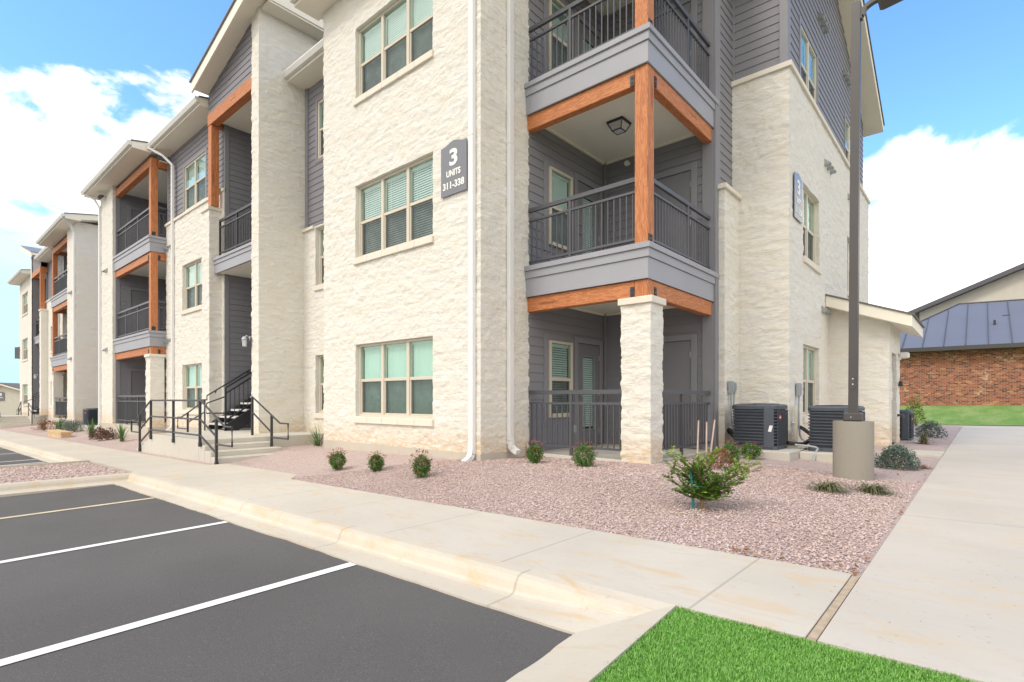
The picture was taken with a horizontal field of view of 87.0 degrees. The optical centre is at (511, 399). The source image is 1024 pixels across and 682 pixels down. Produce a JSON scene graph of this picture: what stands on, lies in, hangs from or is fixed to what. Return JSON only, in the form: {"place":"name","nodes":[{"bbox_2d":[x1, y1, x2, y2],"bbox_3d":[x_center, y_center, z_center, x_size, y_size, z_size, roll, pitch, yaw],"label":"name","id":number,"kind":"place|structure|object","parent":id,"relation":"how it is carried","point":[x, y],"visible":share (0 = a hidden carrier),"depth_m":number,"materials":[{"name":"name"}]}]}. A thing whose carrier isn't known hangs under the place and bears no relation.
{"place":"outdoors","nodes":[
{"label":"outdoors","id":0,"kind":"place"},
{"bbox_2d":[0,462,119,481],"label":"gravel island","id":1,"kind":"structure","parent":0,"point":[56,471],"depth_m":9.18,"materials":[{"name":"gravel"}]},
{"bbox_2d":[0,462,126,483],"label":"gravel","id":2,"kind":"structure","parent":0,"point":[34,471],"depth_m":9.17,"materials":[{"name":"gravel"}]},
{"bbox_2d":[211,464,296,478],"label":"entry path","id":3,"kind":"structure","parent":0,"point":[265,472],"depth_m":8.87,"materials":[{"name":"concrete"}]},
{"bbox_2d":[0,447,571,681],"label":"parking lot","id":4,"kind":"structure","parent":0,"point":[356,623],"depth_m":3.11,"materials":[{"name":"grey asphalt"}]},
{"bbox_2d":[0,497,152,518],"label":"parking line","id":5,"kind":"object","parent":4,"relation":"on","point":[75,508],"visible":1,"depth_m":6.36,"materials":[{"name":"paint"}]},
{"bbox_2d":[0,521,226,562],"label":"parking line","id":6,"kind":"object","parent":4,"relation":"on","point":[60,551],"visible":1,"depth_m":4.70,"materials":[{"name":"paint"}]},
{"bbox_2d":[0,562,356,665],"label":"parking line","id":7,"kind":"object","parent":4,"relation":"on","point":[37,652],"visible":1,"depth_m":3.02,"materials":[{"name":"paint"}]},
{"bbox_2d":[0,438,675,681],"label":"curb","id":8,"kind":"structure","parent":4,"relation":"on","point":[602,625],"depth_m":3.51,"materials":[{"name":"concrete"}]},
{"bbox_2d":[0,430,851,638],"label":"sidewalk","id":9,"kind":"structure","parent":0,"point":[796,600],"depth_m":3.88,"materials":[{"name":"concrete"}]},
{"bbox_2d":[0,423,962,579],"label":"gravel bed","id":10,"kind":"object","parent":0,"point":[304,460],"visible":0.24,"depth_m":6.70,"materials":[{"name":"pink gravel"}]},
{"bbox_2d":[0,402,45,428],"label":"entrance steps","id":11,"kind":"structure","parent":10,"relation":"on","point":[13,421],"depth_m":31.15,"materials":[{"name":"concrete"}]},
{"bbox_2d":[32,417,49,429],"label":"grass clump","id":12,"kind":"object","parent":10,"relation":"on","point":[42,423],"visible":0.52,"depth_m":25.62,"materials":[{"name":"brown plant"}]},
{"bbox_2d":[30,419,57,430],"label":"brown shrub","id":13,"kind":"object","parent":10,"relation":"on","point":[49,421],"visible":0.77,"depth_m":24.81,"materials":[{"name":"red plant"}]},
{"bbox_2d":[47,429,72,437],"bbox_3d":[-17.206,1.363,20.524,2.540,0.355,0.350,0,0,41],"label":"wooden box","id":14,"kind":"object","parent":10,"relation":"on","point":[58,433],"visible":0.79,"depth_m":19.97,"materials":[{"name":"brown wood"}]},
{"bbox_2d":[55,418,65,429],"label":"grass clump","id":15,"kind":"object","parent":10,"relation":"on","point":[59,425],"visible":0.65,"depth_m":24.31,"materials":[{"name":"green plant"}]},
{"bbox_2d":[54,419,70,429],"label":"silver shrub","id":16,"kind":"object","parent":10,"relation":"on","point":[62,422],"visible":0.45,"depth_m":24.57,"materials":[{"name":"green plant"}]},
{"bbox_2d":[59,421,76,429],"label":"silver shrub","id":17,"kind":"object","parent":10,"relation":"on","point":[66,425],"visible":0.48,"depth_m":23.07,"materials":[{"name":"green plant"}]},
{"bbox_2d":[64,419,84,431],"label":"silver shrub","id":18,"kind":"object","parent":10,"relation":"on","point":[76,424],"visible":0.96,"depth_m":22.36,"materials":[{"name":"green plant"}]},
{"bbox_2d":[78,425,97,429],"bbox_3d":[-17.994,1.385,23.886,2.100,0.500,1.550,0,0,41],"label":"concrete pad","id":19,"kind":"object","parent":10,"relation":"on","point":[86,426],"visible":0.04,"depth_m":23.41,"materials":[{"name":"grey concrete"}]},
{"bbox_2d":[83,408,97,424],"bbox_3d":[-18.554,0.758,24.003,0.728,0.744,0.736,0,0,41],"label":"air conditioner","id":20,"kind":"object","parent":19,"relation":"on","point":[89,414],"visible":0.59,"depth_m":23.65,"materials":[{"name":"black metal"}]},
{"bbox_2d":[80,418,101,435],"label":"grass clump","id":21,"kind":"object","parent":10,"relation":"on","point":[91,426],"visible":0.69,"depth_m":18.93,"materials":[{"name":"green plant"}]},
{"bbox_2d":[88,427,112,438],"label":"brown shrub","id":22,"kind":"object","parent":10,"relation":"on","point":[93,433],"visible":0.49,"depth_m":18.05,"materials":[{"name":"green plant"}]},
{"bbox_2d":[93,426,118,440],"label":"brown shrub","id":23,"kind":"object","parent":10,"relation":"on","point":[101,435],"visible":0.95,"depth_m":17.29,"materials":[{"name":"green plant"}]},
{"bbox_2d":[110,421,132,440],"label":"grass clump","id":24,"kind":"object","parent":10,"relation":"on","point":[121,433],"visible":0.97,"depth_m":16.32,"materials":[{"name":"green plant"}]},
{"bbox_2d":[131,396,323,463],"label":"entrance steps","id":25,"kind":"structure","parent":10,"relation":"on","point":[216,445],"depth_m":11.38,"materials":[{"name":"concrete"}]},
{"bbox_2d":[202,369,251,430],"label":"metal staircase","id":26,"kind":"structure","parent":25,"relation":"on","point":[237,417],"depth_m":13.97,"materials":[{"name":"metal"}]},
{"bbox_2d":[307,422,323,445],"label":"grass clump","id":27,"kind":"object","parent":10,"relation":"on","point":[317,439],"visible":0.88,"depth_m":11.83,"materials":[{"name":"green plant"}]},
{"bbox_2d":[326,448,347,469],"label":"shrub","id":28,"kind":"object","parent":10,"relation":"on","point":[335,463],"visible":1,"depth_m":8.38,"materials":[{"name":"green plant"}]},
{"bbox_2d":[367,450,386,471],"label":"shrub","id":29,"kind":"object","parent":10,"relation":"on","point":[378,463],"visible":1,"depth_m":7.99,"materials":[{"name":"green plant"}]},
{"bbox_2d":[409,448,433,477],"bbox_3d":[-1.231,0.872,7.329,0.380,0.416,0.370,0,0,41],"label":"shrub","id":30,"kind":"object","parent":10,"relation":"on","point":[423,469],"visible":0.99,"depth_m":7.27,"materials":[{"name":"green plant"}]},
{"bbox_2d":[523,440,545,463],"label":"shrub","id":31,"kind":"object","parent":10,"relation":"on","point":[532,456],"visible":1,"depth_m":7.89,"materials":[{"name":"green plant"}]},
{"bbox_2d":[570,440,596,466],"bbox_3d":[0.989,0.751,7.426,0.431,0.387,0.395,0,0,41],"label":"shrub","id":32,"kind":"object","parent":10,"relation":"on","point":[580,461],"visible":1,"depth_m":7.38,"materials":[{"name":"green plant"}]},
{"bbox_2d":[696,420,698,462],"bbox_3d":[2.517,0.618,7.317,0.045,0.671,0.023,0,0,14],"label":"stake","id":33,"kind":"object","parent":10,"relation":"on","point":[697,438],"visible":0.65,"depth_m":7.31,"materials":[{"name":"brown wood"}]},
{"bbox_2d":[479,469,925,575],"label":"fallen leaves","id":34,"kind":"object","parent":10,"relation":"on","point":[840,565],"visible":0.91,"depth_m":3.73,"materials":[{"name":"brown plant"}]},
{"bbox_2d":[705,422,706,460],"bbox_3d":[2.642,0.630,7.337,0.026,0.650,0.024,0,0,41],"label":"stake","id":35,"kind":"object","parent":10,"relation":"on","point":[706,438],"visible":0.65,"depth_m":7.33,"materials":[{"name":"brown wood"}]},
{"bbox_2d":[709,420,715,457],"bbox_3d":[2.714,0.616,7.338,0.103,0.683,0.023,0,0,11],"label":"stake","id":36,"kind":"object","parent":10,"relation":"on","point":[712,436],"visible":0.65,"depth_m":7.33,"materials":[{"name":"brown wood"}]},
{"bbox_2d":[662,446,763,509],"bbox_3d":[1.867,0.748,5.008,0.937,0.624,0.484,0,0,16],"label":"shrub","id":37,"kind":"object","parent":10,"relation":"on","point":[710,488],"visible":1,"depth_m":4.99,"materials":[{"name":"green plant"}]},
{"bbox_2d":[704,446,736,469],"bbox_3d":[2.748,0.779,7.154,0.426,0.321,0.409,0,0,41],"label":"brown shrub","id":38,"kind":"object","parent":10,"relation":"on","point":[721,460],"visible":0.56,"depth_m":7.10,"materials":[{"name":"red plant"}]},
{"bbox_2d":[717,440,741,461],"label":"shrub","id":39,"kind":"object","parent":10,"relation":"on","point":[732,450],"visible":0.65,"depth_m":7.70,"materials":[{"name":"green plant"}]},
{"bbox_2d":[737,441,764,458],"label":"shrub","id":40,"kind":"object","parent":10,"relation":"on","point":[756,452],"visible":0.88,"depth_m":8.32,"materials":[{"name":"green plant"}]},
{"bbox_2d":[723,446,807,460],"bbox_3d":[4.246,1.065,9.062,1.040,0.500,1.150,0,0,41],"label":"concrete pad","id":41,"kind":"object","parent":10,"relation":"on","point":[788,454],"visible":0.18,"depth_m":8.49,"materials":[{"name":"grey concrete"}]},
{"bbox_2d":[732,403,787,449],"bbox_3d":[4.198,0.438,9.140,0.734,0.744,0.742,0,0,41],"label":"air conditioner","id":42,"kind":"object","parent":41,"relation":"on","point":[764,424],"visible":0.98,"depth_m":8.86,"materials":[{"name":"black metal"}]},
{"bbox_2d":[792,406,797,446],"bbox_3d":[5.068,0.560,9.666,0.088,0.880,0.060,0,0,41],"label":"drain pipe","id":43,"kind":"object","parent":10,"relation":"on","point":[795,422],"visible":0.81,"depth_m":9.63,"materials":[{"name":"beige plastic"}]},
{"bbox_2d":[796,476,853,493],"bbox_3d":[3.535,0.957,6.083,0.634,0.121,0.636,0,0,41],"label":"sedge tuft","id":44,"kind":"object","parent":10,"relation":"on","point":[831,486],"visible":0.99,"depth_m":6.00,"materials":[{"name":"green plant"}]},
{"bbox_2d":[799,449,874,462],"bbox_3d":[5.395,1.090,8.925,0.865,0.500,1.350,0,0,41],"label":"concrete pad","id":45,"kind":"object","parent":10,"relation":"on","point":[822,456],"visible":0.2,"depth_m":8.55,"materials":[{"name":"grey concrete"}]},
{"bbox_2d":[808,405,864,451],"bbox_3d":[5.330,0.463,8.877,0.728,0.744,0.736,0,0,41],"label":"air conditioner","id":46,"kind":"object","parent":45,"relation":"on","point":[822,418],"visible":0.59,"depth_m":8.70,"materials":[{"name":"black metal"}]},
{"bbox_2d":[833,0,902,480],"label":"lamp post","id":47,"kind":"object","parent":10,"relation":"on","point":[853,444],"visible":0.94,"depth_m":7.03,"materials":[{"name":"metal"}]},
{"bbox_2d":[848,480,901,496],"bbox_3d":[4.029,0.982,6.027,0.577,0.113,0.604,0,0,41],"label":"sedge tuft","id":48,"kind":"object","parent":10,"relation":"on","point":[873,489],"visible":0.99,"depth_m":6.00,"materials":[{"name":"green plant"}]},
{"bbox_2d":[874,443,922,470],"bbox_3d":[5.832,0.884,8.223,0.702,0.447,0.661,0,0,41],"label":"silver shrub","id":49,"kind":"object","parent":10,"relation":"on","point":[885,458],"visible":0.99,"depth_m":8.14,"materials":[{"name":"green plant"}]},
{"bbox_2d":[900,439,917,442],"bbox_3d":[9.644,1.255,13.612,0.900,0.500,1.000,0,0,41],"label":"concrete pad","id":50,"kind":"object","parent":10,"relation":"on","point":[913,441],"visible":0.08,"depth_m":13.21,"materials":[{"name":"grey concrete"}]},
{"bbox_2d":[899,410,913,440],"bbox_3d":[9.651,0.628,13.600,0.734,0.744,0.736,0,0,41],"label":"air conditioner","id":51,"kind":"object","parent":50,"relation":"on","point":[907,427],"visible":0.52,"depth_m":13.17,"materials":[{"name":"black metal"}]},
{"bbox_2d":[905,393,925,425],"bbox_3d":[14.940,0.398,20.005,0.768,1.287,0.826,0,0,41],"label":"leafy shrub","id":52,"kind":"object","parent":10,"relation":"on","point":[917,413],"visible":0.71,"depth_m":19.92,"materials":[{"name":"green plant"}]},
{"bbox_2d":[909,428,934,443],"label":"sedge tuft","id":53,"kind":"object","parent":10,"relation":"on","point":[923,440],"visible":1,"depth_m":12.64,"materials":[{"name":"green plant"}]},
{"bbox_2d":[919,464,936,468],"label":"sedge tuft","id":54,"kind":"object","parent":10,"relation":"on","point":[923,467],"visible":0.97,"depth_m":8.23,"materials":[{"name":"green plant"}]},
{"bbox_2d":[914,419,947,438],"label":"silver shrub","id":55,"kind":"object","parent":10,"relation":"on","point":[930,431],"visible":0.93,"depth_m":14.81,"materials":[{"name":"green plant"}]},
{"bbox_2d":[0,0,1023,382],"label":"sky","id":56,"kind":"structure","parent":0,"point":[943,178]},
{"bbox_2d":[588,606,991,681],"bbox_3d":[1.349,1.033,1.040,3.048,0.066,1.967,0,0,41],"label":"grass","id":57,"kind":"structure","parent":0,"point":[741,662],"depth_m":2.18,"materials":[{"name":"green plant"}]},
{"bbox_2d":[818,426,1023,681],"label":"side walk","id":58,"kind":"structure","parent":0,"point":[939,585],"depth_m":3.15,"materials":[{"name":"concrete"}]},
{"bbox_2d":[806,575,859,641],"bbox_3d":[1.680,1.225,2.789,0.037,0.349,1.146,0,0,41],"label":"walk joint","id":59,"kind":"object","parent":58,"relation":"on","point":[817,631],"visible":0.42,"depth_m":2.69,"materials":[{"name":"beige concrete"}]},
{"bbox_2d":[909,450,944,457],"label":"path","id":60,"kind":"structure","parent":0,"point":[927,453],"depth_m":10.26,"materials":[{"name":"concrete"}]},
{"bbox_2d":[900,405,1023,425],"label":"lawn","id":61,"kind":"structure","parent":0,"point":[1007,415],"depth_m":24.33,"materials":[{"name":"green plant"}]},
{"bbox_2d":[899,263,1023,405],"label":"clubhouse","id":62,"kind":"structure","parent":61,"relation":"on","point":[967,348],"depth_m":28.90,"materials":[{"name":"red brick"}]},
{"bbox_2d":[963,425,1001,425],"bbox_3d":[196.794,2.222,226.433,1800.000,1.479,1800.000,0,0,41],"label":"ground","id":63,"kind":"structure","parent":0,"point":[982,425],"depth_m":34.31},
{"bbox_2d":[0,383,19,414],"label":"building","id":64,"kind":"structure","parent":63,"relation":"on","point":[9,405],"depth_m":61.81,"materials":[{"name":"beige paint"}]},
{"bbox_2d":[0,392,4,400],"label":"building sign","id":65,"kind":"object","parent":64,"relation":"attached to","point":[2,396],"visible":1,"depth_m":61.72,"materials":[{"name":"grey metal"}]},
{"bbox_2d":[7,212,97,428],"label":"apartment building","id":66,"kind":"structure","parent":63,"relation":"on","point":[57,282],"depth_m":26.96,"materials":[{"name":"paint"}]},
{"bbox_2d":[15,347,19,358],"bbox_3d":[-34.725,-3.300,38.129,0.014,0.860,0.600,0,0,41],"label":"building sign","id":67,"kind":"object","parent":66,"relation":"attached to","point":[17,352],"visible":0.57,"depth_m":38.01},
{"bbox_2d":[21,338,27,361],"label":"window","id":68,"kind":"structure","parent":66,"relation":"in","point":[26,340],"depth_m":36.82,"materials":[{"name":"beige plastic"}]},
{"bbox_2d":[21,293,27,316],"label":"window","id":69,"kind":"structure","parent":66,"relation":"in","point":[26,295],"depth_m":36.88,"materials":[{"name":"beige plastic"}]},
{"bbox_2d":[22,384,27,406],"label":"window","id":70,"kind":"structure","parent":66,"relation":"in","point":[26,385],"depth_m":36.82,"materials":[{"name":"beige plastic"}]},
{"bbox_2d":[24,392,39,413],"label":"metal staircase","id":71,"kind":"structure","parent":66,"relation":"attached to","point":[36,411],"depth_m":32.12,"materials":[{"name":"metal"}]},
{"bbox_2d":[80,0,924,463],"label":"apartment building","id":72,"kind":"structure","parent":63,"relation":"on","point":[564,272],"depth_m":10.07,"materials":[{"name":"paint"}]},
{"bbox_2d":[127,368,145,422],"bbox_3d":[-14.282,-0.155,20.945,0.090,2.070,1.060,0,0,41],"label":"door","id":73,"kind":"structure","parent":72,"relation":"in","point":[136,383],"depth_m":20.74,"materials":[{"name":"grey wood"}]},
{"bbox_2d":[127,287,159,335],"bbox_3d":[-14.282,-3.255,20.945,0.090,2.070,1.060,0,0,41],"label":"door","id":74,"kind":"structure","parent":72,"relation":"in","point":[135,297],"depth_m":20.81,"materials":[{"name":"grey wood"}]},
{"bbox_2d":[127,206,159,246],"bbox_3d":[-14.282,-6.335,20.945,0.090,2.070,1.060,0,0,41],"label":"door","id":75,"kind":"structure","parent":72,"relation":"in","point":[131,213],"depth_m":20.72,"materials":[{"name":"grey wood"}]},
{"bbox_2d":[180,363,201,414],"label":"window","id":76,"kind":"structure","parent":72,"relation":"in","point":[194,391],"depth_m":16.58,"materials":[{"name":"glass"}]},
{"bbox_2d":[180,259,201,314],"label":"window","id":77,"kind":"structure","parent":72,"relation":"in","point":[193,303],"depth_m":16.50,"materials":[{"name":"glass"}]},
{"bbox_2d":[183,147,206,211],"bbox_3d":[-9.474,-6.548,16.424,1.950,1.594,0.356,0,0,41],"label":"window","id":78,"kind":"structure","parent":72,"relation":"in","point":[196,191],"depth_m":16.33,"materials":[{"name":"glass"}]},
{"bbox_2d":[242,335,250,346],"bbox_3d":[-6.324,-1.395,12.833,0.204,0.270,0.142,0,0,-23],"label":"wall lantern","id":79,"kind":"object","parent":72,"relation":"attached to","point":[244,341],"depth_m":12.79,"materials":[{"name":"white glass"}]},
{"bbox_2d":[313,355,323,418],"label":"window","id":80,"kind":"structure","parent":72,"relation":"in","point":[321,395],"depth_m":13.16,"materials":[{"name":"beige plastic"}]},
{"bbox_2d":[313,227,323,290],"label":"window","id":81,"kind":"structure","parent":72,"relation":"in","point":[321,258],"depth_m":13.16,"materials":[{"name":"beige plastic"}]},
{"bbox_2d":[315,94,323,163],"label":"window","id":82,"kind":"structure","parent":72,"relation":"in","point":[319,102],"depth_m":13.14,"materials":[{"name":"glass"}]},
{"bbox_2d":[353,337,433,426],"bbox_3d":[-2.075,-0.358,9.941,2.495,1.624,0.455,0,0,41],"label":"window","id":83,"kind":"structure","parent":72,"relation":"in","point":[398,383],"depth_m":9.90,"materials":[{"name":"glass"}]},
{"bbox_2d":[353,154,433,264],"bbox_3d":[-2.075,-3.446,9.941,2.495,1.639,0.455,0,0,41],"label":"window","id":84,"kind":"structure","parent":72,"relation":"in","point":[400,217],"depth_m":9.91,"materials":[{"name":"grey glass"}]},
{"bbox_2d":[353,0,433,106],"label":"window","id":85,"kind":"structure","parent":72,"relation":"in","point":[409,49],"depth_m":9.95,"materials":[{"name":"glass"}]},
{"bbox_2d":[441,138,466,197],"bbox_3d":[-0.937,-3.735,8.673,0.600,0.860,0.019,0,0,41],"label":"building sign","id":86,"kind":"object","parent":72,"relation":"attached to","point":[453,166],"visible":1,"depth_m":8.65,"materials":[{"name":"grey metal"}]},
{"bbox_2d":[549,340,572,417],"bbox_3d":[0.790,-0.365,9.952,0.335,1.580,0.900,0,0,41],"label":"window","id":87,"kind":"structure","parent":72,"relation":"in","point":[557,380],"depth_m":9.93,"materials":[{"name":"grey glass"}]},
{"bbox_2d":[549,166,572,250],"bbox_3d":[0.871,-3.453,9.882,0.120,1.395,0.700,0,0,41],"label":"window","id":88,"kind":"structure","parent":72,"relation":"in","point":[558,180],"depth_m":9.88,"materials":[{"name":"clear glass"}]},
{"bbox_2d":[549,0,572,69],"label":"window","id":89,"kind":"structure","parent":72,"relation":"in","point":[556,3],"depth_m":9.84,"materials":[{"name":"glass"}]},
{"bbox_2d":[574,9,600,56],"bbox_3d":[1.487,-6.335,10.578,0.077,2.070,1.000,0,0,41],"label":"door","id":90,"kind":"structure","parent":72,"relation":"in","point":[581,19],"depth_m":10.39,"materials":[{"name":"grey glass"}]},
{"bbox_2d":[573,336,602,445],"bbox_3d":[1.498,-0.155,10.569,0.105,2.070,1.000,0,0,41],"label":"door","id":91,"kind":"structure","parent":72,"relation":"in","point":[588,359],"depth_m":10.59,"materials":[{"name":"grey glass"}]},
{"bbox_2d":[573,172,602,255],"bbox_3d":[1.498,-3.255,10.569,0.105,2.070,1.000,0,0,41],"label":"door","id":92,"kind":"structure","parent":72,"relation":"in","point":[582,184],"depth_m":10.54,"materials":[{"name":"grey glass"}]},
{"bbox_2d":[607,116,630,134],"bbox_3d":[1.859,-4.737,9.381,0.314,0.167,0.314,0,0,41],"label":"ceiling lamp","id":93,"kind":"object","parent":72,"relation":"attached to","point":[619,125],"visible":1,"depth_m":9.31,"materials":[{"name":"black metal"}]},
{"bbox_2d":[654,162,697,259],"bbox_3d":[2.933,-3.255,10.121,1.110,2.070,0.062,0,0,41],"label":"door","id":94,"kind":"structure","parent":72,"relation":"in","point":[684,184],"depth_m":9.98,"materials":[{"name":"grey wood"}]},
{"bbox_2d":[654,0,697,75],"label":"door","id":95,"kind":"structure","parent":72,"relation":"in","point":[691,6],"depth_m":9.93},
{"bbox_2d":[662,334,697,447],"bbox_3d":[2.933,-0.155,10.121,1.110,2.070,0.062,0,0,41],"label":"door","id":96,"kind":"structure","parent":72,"relation":"in","point":[680,359],"depth_m":9.97,"materials":[{"name":"grey wood"}]},
{"bbox_2d":[727,381,736,439],"bbox_3d":[3.955,0.226,9.597,0.245,1.112,0.464,0,0,-2],"label":"electrical box","id":97,"kind":"object","parent":72,"relation":"attached to","point":[732,387],"visible":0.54,"depth_m":9.64,"materials":[{"name":"grey plastic"}]},
{"bbox_2d":[794,172,801,223],"bbox_3d":[5.278,-3.735,9.947,0.019,0.860,0.560,0,0,41],"label":"building sign","id":98,"kind":"object","parent":72,"relation":"attached to","point":[797,198],"visible":1,"depth_m":9.92,"materials":[{"name":"metal"}]},
{"bbox_2d":[789,345,814,422],"bbox_3d":[5.883,-0.358,10.965,0.455,1.624,1.570,0,0,41],"label":"window","id":99,"kind":"structure","parent":72,"relation":"in","point":[808,352],"depth_m":11.09,"materials":[{"name":"beige glass"}]},
{"bbox_2d":[786,383,818,460],"bbox_3d":[5.061,0.354,9.212,0.572,1.307,1.540,0,0,33],"label":"electrical box","id":100,"kind":"object","parent":72,"relation":"attached to","point":[798,394],"visible":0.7,"depth_m":9.71,"materials":[{"name":"grey plastic"}]},
{"bbox_2d":[789,15,817,105],"bbox_3d":[5.861,-6.548,10.984,0.356,1.594,1.570,0,0,41],"label":"window","id":101,"kind":"structure","parent":72,"relation":"in","point":[809,53],"depth_m":10.90,"materials":[{"name":"glass"}]},
{"bbox_2d":[803,189,821,274],"bbox_3d":[5.964,-3.396,10.894,0.240,1.539,1.424,0,0,41],"label":"window","id":102,"kind":"structure","parent":72,"relation":"in","point":[808,203],"depth_m":11.09,"materials":[{"name":"beige glass"}]},
{"bbox_2d":[844,110,849,162],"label":"window","id":103,"kind":"structure","parent":72,"relation":"in","point":[846,120],"depth_m":14.10,"materials":[{"name":"beige plastic"}]},
{"bbox_2d":[847,241,848,296],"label":"window","id":104,"kind":"structure","parent":72,"relation":"in","point":[847,241],"depth_m":14.27,"materials":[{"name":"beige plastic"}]}
]}

